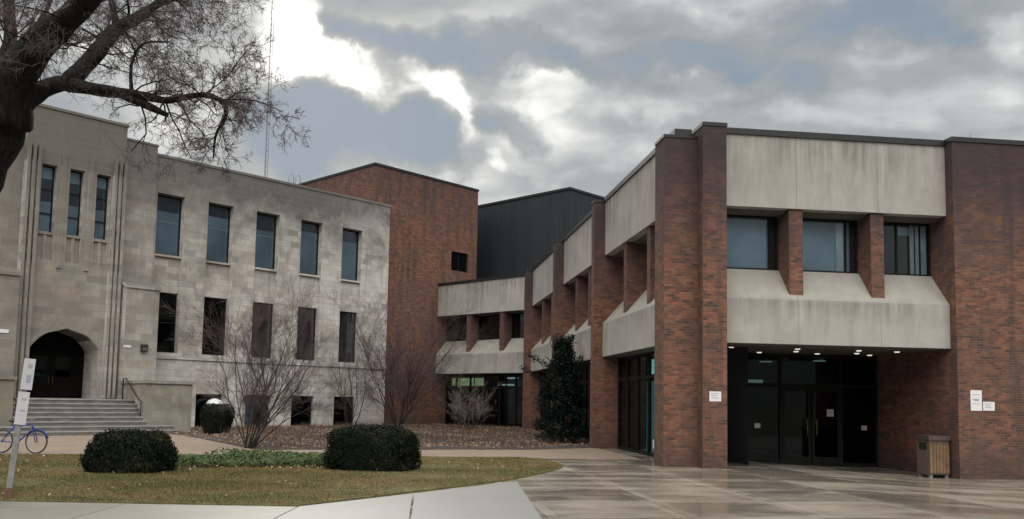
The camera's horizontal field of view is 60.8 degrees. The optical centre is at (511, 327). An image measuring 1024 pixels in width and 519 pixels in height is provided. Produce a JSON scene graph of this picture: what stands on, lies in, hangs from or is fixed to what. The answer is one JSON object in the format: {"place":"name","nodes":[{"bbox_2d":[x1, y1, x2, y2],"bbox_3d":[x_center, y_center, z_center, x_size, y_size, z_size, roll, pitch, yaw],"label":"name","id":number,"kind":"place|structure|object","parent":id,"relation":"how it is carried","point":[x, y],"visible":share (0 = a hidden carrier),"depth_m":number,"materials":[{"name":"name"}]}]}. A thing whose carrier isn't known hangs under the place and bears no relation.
{"place":"outdoors","nodes":[
{"label":"outdoors","id":0,"kind":"place"},
{"bbox_2d":[0,501,296,518],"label":"sidewalk","id":1,"kind":"structure","parent":0,"point":[36,510],"depth_m":11.86,"materials":[{"name":"concrete"}]},
{"bbox_2d":[0,453,564,506],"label":"lawn","id":2,"kind":"structure","parent":0,"point":[390,490],"depth_m":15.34,"materials":[{"name":"plant"}]},
{"bbox_2d":[3,358,35,498],"bbox_3d":[-7.309,1.607,12.923,0.383,2.306,0.146,0,-5,12],"label":"sign post","id":3,"kind":"object","parent":2,"relation":"on","point":[23,393],"visible":0.9,"depth_m":12.91,"materials":[{"name":"grey metal"}]},
{"bbox_2d":[78,427,179,473],"bbox_3d":[-7.798,2.543,17.889,1.885,1.018,1.555,1,-5,0],"label":"clipped hedge","id":4,"kind":"object","parent":2,"relation":"on","point":[124,450],"visible":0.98,"depth_m":17.34,"materials":[{"name":"green plant"}]},
{"bbox_2d":[0,0,311,192],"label":"bare street tree","id":5,"kind":"object","parent":2,"relation":"on","point":[27,55],"visible":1,"depth_m":12.09,"materials":[{"name":"brown plant"}]},
{"bbox_2d":[175,447,326,467],"bbox_3d":[-5.797,3.093,20.865,4.051,0.296,4.659,1,-5,0],"label":"ground ivy","id":6,"kind":"object","parent":2,"relation":"on","point":[268,458],"visible":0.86,"depth_m":19.88,"materials":[{"name":"green plant"}]},
{"bbox_2d":[321,422,422,471],"bbox_3d":[-3.066,2.673,19.476,2.226,1.187,1.693,1,-5,0],"label":"clipped hedge","id":7,"kind":"object","parent":2,"relation":"on","point":[377,447],"visible":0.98,"depth_m":18.82,"materials":[{"name":"green plant"}]},
{"bbox_2d":[0,434,637,458],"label":"walkway","id":8,"kind":"structure","parent":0,"point":[75,444],"depth_m":26.59,"materials":[{"name":"beige concrete"}]},
{"bbox_2d":[0,418,48,453],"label":"bicycle","id":9,"kind":"object","parent":8,"relation":"on","point":[33,430],"visible":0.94,"depth_m":22.75,"materials":[{"name":"metal"}]},
{"bbox_2d":[0,376,194,436],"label":"entrance steps","id":10,"kind":"structure","parent":8,"relation":"on","point":[164,406],"depth_m":35.20,"materials":[{"name":"stone"}]},
{"bbox_2d":[275,481,541,518],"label":"pale slabs","id":11,"kind":"structure","parent":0,"point":[508,500],"depth_m":12.85,"materials":[{"name":"grey concrete"}]},
{"bbox_2d":[0,0,1023,204],"label":"sky","id":12,"kind":"structure","parent":0,"point":[502,99],"materials":[{"name":"grey"}]},
{"bbox_2d":[359,448,1023,518],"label":"plaza","id":13,"kind":"structure","parent":0,"point":[642,486],"depth_m":16.24,"materials":[{"name":"grey concrete"}]},
{"bbox_2d":[915,435,950,477],"bbox_3d":[11.232,3.438,23.273,0.620,1.110,0.630,2,-5,-7],"label":"litter bin","id":14,"kind":"object","parent":13,"relation":"on","point":[932,455],"visible":0.99,"depth_m":23.00,"materials":[{"name":"beige wood"}]},
{"bbox_3d":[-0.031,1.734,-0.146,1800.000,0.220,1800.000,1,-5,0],"label":"ground","id":15,"kind":"structure","parent":0,"visible":0},
{"bbox_2d":[0,104,390,426],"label":"stone building","id":16,"kind":"structure","parent":15,"relation":"on","point":[97,256],"depth_m":42.06,"materials":[{"name":"stone"}]},
{"bbox_2d":[27,351,51,397],"bbox_3d":[-20.921,2.074,38.568,0.112,2.030,0.940,-3,-7,43],"label":"door","id":17,"kind":"structure","parent":16,"relation":"in","point":[41,380],"depth_m":38.65,"materials":[{"name":"brown wood"}]},
{"bbox_2d":[38,165,54,231],"bbox_3d":[-20.348,-5.593,37.990,0.100,2.930,0.620,-3,-7,43],"label":"window","id":18,"kind":"structure","parent":16,"relation":"in","point":[47,182],"depth_m":38.07,"materials":[{"name":"blue glass"}]},
{"bbox_2d":[49,352,73,397],"bbox_3d":[-20.262,2.144,39.263,0.112,2.030,0.940,-3,-7,43],"label":"door","id":19,"kind":"structure","parent":16,"relation":"in","point":[61,375],"depth_m":39.26,"materials":[{"name":"brown wood"}]},
{"bbox_2d":[67,171,81,235],"bbox_3d":[-19.557,-5.508,38.826,0.100,2.930,0.620,-3,-7,43],"label":"window","id":20,"kind":"structure","parent":16,"relation":"in","point":[75,177],"depth_m":38.90,"materials":[{"name":"blue glass"}]},
{"bbox_2d":[94,176,107,239],"bbox_3d":[-18.770,-5.424,39.654,0.100,2.930,0.620,-3,-7,43],"label":"window","id":21,"kind":"structure","parent":16,"relation":"in","point":[102,182],"depth_m":39.74,"materials":[{"name":"blue glass"}]},
{"bbox_2d":[157,292,176,352],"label":"window","id":22,"kind":"structure","parent":16,"relation":"in","point":[166,320],"depth_m":42.05,"materials":[{"name":"black glass"}]},
{"bbox_2d":[155,195,181,255],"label":"window","id":23,"kind":"structure","parent":16,"relation":"in","point":[168,221],"depth_m":42.38,"materials":[{"name":"blue glass"}]},
{"bbox_2d":[195,394,220,426],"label":"window","id":24,"kind":"structure","parent":16,"relation":"in","point":[200,401],"depth_m":42.93,"materials":[{"name":"black glass"}]},
{"bbox_2d":[202,297,225,355],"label":"window","id":25,"kind":"structure","parent":16,"relation":"in","point":[208,301],"depth_m":43.82,"materials":[{"name":"black glass"}]},
{"bbox_2d":[206,204,230,262],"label":"window","id":26,"kind":"structure","parent":16,"relation":"in","point":[218,216],"depth_m":44.28,"materials":[{"name":"blue glass"}]},
{"bbox_2d":[244,396,267,425],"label":"window","id":27,"kind":"structure","parent":16,"relation":"in","point":[246,418],"depth_m":45.11,"materials":[{"name":"glass"}]},
{"bbox_2d":[251,302,272,357],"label":"window","id":28,"kind":"structure","parent":16,"relation":"in","point":[268,319],"depth_m":45.90,"materials":[{"name":"black glass"}]},
{"bbox_2d":[255,213,275,268],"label":"window","id":29,"kind":"structure","parent":16,"relation":"in","point":[265,224],"depth_m":46.22,"materials":[{"name":"blue glass"}]},
{"bbox_2d":[288,173,300,184],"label":"roof ladder","id":30,"kind":"object","parent":16,"relation":"on","point":[293,178],"visible":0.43,"depth_m":51.19,"materials":[{"name":"metal"}]},
{"bbox_2d":[291,396,311,425],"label":"window","id":31,"kind":"structure","parent":16,"relation":"in","point":[298,419],"depth_m":47.13,"materials":[{"name":"black glass"}]},
{"bbox_2d":[296,307,315,359],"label":"window","id":32,"kind":"structure","parent":16,"relation":"in","point":[313,312],"depth_m":47.88,"materials":[{"name":"black glass"}]},
{"bbox_2d":[300,222,318,274],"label":"window","id":33,"kind":"structure","parent":16,"relation":"in","point":[309,231],"depth_m":48.20,"materials":[{"name":"blue glass"}]},
{"bbox_2d":[333,397,351,424],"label":"window","id":34,"kind":"structure","parent":16,"relation":"in","point":[337,418],"depth_m":49.01,"materials":[{"name":"black glass"}]},
{"bbox_2d":[338,311,355,362],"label":"window","id":35,"kind":"structure","parent":16,"relation":"in","point":[343,315],"depth_m":49.76,"materials":[{"name":"black glass"}]},
{"bbox_2d":[341,229,358,280],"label":"window","id":36,"kind":"structure","parent":16,"relation":"in","point":[349,265],"depth_m":50.17,"materials":[{"name":"blue glass"}]},
{"bbox_2d":[264,0,274,176],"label":"radio mast","id":37,"kind":"object","parent":15,"relation":"on","point":[271,29],"visible":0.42,"depth_m":121.13,"materials":[{"name":"grey metal"}]},
{"bbox_2d":[175,420,589,449],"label":"planting bed","id":38,"kind":"object","parent":15,"relation":"on","point":[423,447],"visible":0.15,"depth_m":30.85,"materials":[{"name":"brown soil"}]},
{"bbox_2d":[199,402,235,434],"bbox_3d":[-11.986,3.744,35.376,1.476,1.429,1.457,1,-5,0],"label":"topiary shrub","id":39,"kind":"object","parent":38,"relation":"on","point":[214,418],"visible":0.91,"depth_m":34.96,"materials":[{"name":"green plant"}]},
{"bbox_2d":[157,263,347,448],"bbox_3d":[-7.967,0.854,27.208,5.133,5.861,5.316,1,-5,0],"label":"bare shrub","id":40,"kind":"object","parent":38,"relation":"on","point":[263,396],"visible":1,"depth_m":27.00,"materials":[{"name":"brown plant"}]},
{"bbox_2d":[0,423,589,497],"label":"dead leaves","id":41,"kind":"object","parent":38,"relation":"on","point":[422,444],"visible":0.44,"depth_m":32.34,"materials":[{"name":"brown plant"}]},
{"bbox_2d":[312,343,380,424],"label":"bare shrub","id":42,"kind":"object","parent":38,"relation":"on","point":[345,392],"visible":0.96,"depth_m":45.75,"materials":[{"name":"brown plant"}]},
{"bbox_2d":[295,272,502,426],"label":"bare shrub","id":43,"kind":"object","parent":38,"relation":"on","point":[390,375],"visible":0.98,"depth_m":46.54,"materials":[{"name":"brown plant"}]},
{"bbox_2d":[437,369,499,429],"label":"bare shrub","id":44,"kind":"object","parent":38,"relation":"on","point":[462,415],"visible":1,"depth_m":44.98,"materials":[{"name":"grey plant"}]},
{"bbox_2d":[518,333,589,443],"bbox_3d":[2.071,2.347,33.579,3.489,4.472,2.537,-1,-5,23],"label":"holly tree","id":45,"kind":"object","parent":38,"relation":"on","point":[565,397],"visible":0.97,"depth_m":33.18,"materials":[{"name":"green plant"}]},
{"bbox_2d":[299,162,478,424],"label":"brick tower","id":46,"kind":"structure","parent":15,"relation":"on","point":[433,235],"depth_m":54.04,"materials":[{"name":"brick"}]},
{"bbox_2d":[451,251,466,272],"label":"window","id":47,"kind":"structure","parent":46,"relation":"in","point":[458,260],"depth_m":56.60,"materials":[{"name":"black glass"}]},
{"bbox_2d":[436,121,1023,479],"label":"brick building","id":48,"kind":"structure","parent":15,"relation":"on","point":[786,290],"depth_m":23.54,"materials":[{"name":"brick"}]},
{"bbox_2d":[446,317,466,341],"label":"window","id":49,"kind":"structure","parent":48,"relation":"in","point":[462,321],"depth_m":54.69,"materials":[{"name":"black glass"}]},
{"bbox_2d":[478,315,499,339],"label":"window","id":50,"kind":"structure","parent":48,"relation":"in","point":[492,322],"depth_m":52.72,"materials":[{"name":"black glass"}]},
{"bbox_2d":[512,313,523,338],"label":"window","id":51,"kind":"structure","parent":48,"relation":"in","point":[517,318],"depth_m":51.11,"materials":[{"name":"black glass"}]},
{"bbox_2d":[476,187,603,278],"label":"dark rooftop block","id":52,"kind":"structure","parent":48,"relation":"on","point":[518,235],"depth_m":57.89,"materials":[{"name":"metal"}]},
{"bbox_2d":[709,391,720,400],"bbox_3d":[5.140,1.739,22.045,0.310,0.250,0.009,2,-5,-7],"label":"paper notice","id":53,"kind":"object","parent":48,"relation":"attached to","point":[714,395],"visible":1,"depth_m":22.04,"materials":[{"name":"white paper"}]},
{"bbox_2d":[727,215,777,269],"bbox_3d":[6.286,-2.335,23.655,1.900,1.560,0.100,2,-5,-7],"label":"window","id":54,"kind":"structure","parent":48,"relation":"in","point":[752,241],"depth_m":23.72,"materials":[{"name":"blue glass"}]},
{"bbox_2d":[782,387,810,464],"bbox_3d":[8.602,2.968,26.308,0.905,2.320,0.103,2,-5,-7],"label":"door","id":55,"kind":"structure","parent":48,"relation":"in","point":[785,460],"depth_m":26.31,"materials":[{"name":"brown metal"}]},
{"bbox_2d":[811,388,840,464],"bbox_3d":[9.530,2.995,26.426,0.905,2.320,0.103,2,-5,-7],"label":"door","id":56,"kind":"structure","parent":48,"relation":"in","point":[815,460],"depth_m":26.43,"materials":[{"name":"brown metal"}]},
{"bbox_2d":[827,409,833,416],"bbox_3d":[9.689,2.597,26.558,0.220,0.220,0.009,2,-5,-7],"label":"paper notice","id":57,"kind":"object","parent":56,"relation":"attached to","point":[830,412],"visible":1,"depth_m":26.56,"materials":[{"name":"white paper"}]},
{"bbox_2d":[802,218,857,273],"bbox_3d":[8.557,-2.270,23.943,1.920,1.560,0.100,2,-5,-7],"label":"window","id":58,"kind":"structure","parent":48,"relation":"in","point":[829,245],"depth_m":24.00,"materials":[{"name":"blue glass"}]},
{"bbox_2d":[883,222,930,275],"bbox_3d":[10.766,-2.171,24.223,1.790,1.490,0.100,2,-5,-7],"label":"window","id":59,"kind":"structure","parent":48,"relation":"in","point":[906,245],"depth_m":24.28,"materials":[{"name":"black glass"}]},
{"bbox_2d":[970,390,981,410],"bbox_3d":[12.215,1.918,22.946,0.320,0.540,0.011,2,-5,-7],"label":"paper notice","id":60,"kind":"object","parent":48,"relation":"attached to","point":[976,399],"visible":1,"depth_m":22.94,"materials":[{"name":"white paper"}]},
{"bbox_2d":[983,402,994,410],"bbox_3d":[12.565,2.073,22.979,0.330,0.230,0.009,2,-5,-7],"label":"paper notice","id":61,"kind":"object","parent":48,"relation":"attached to","point":[988,406],"visible":1,"depth_m":22.98,"materials":[{"name":"white paper"}]}
]}

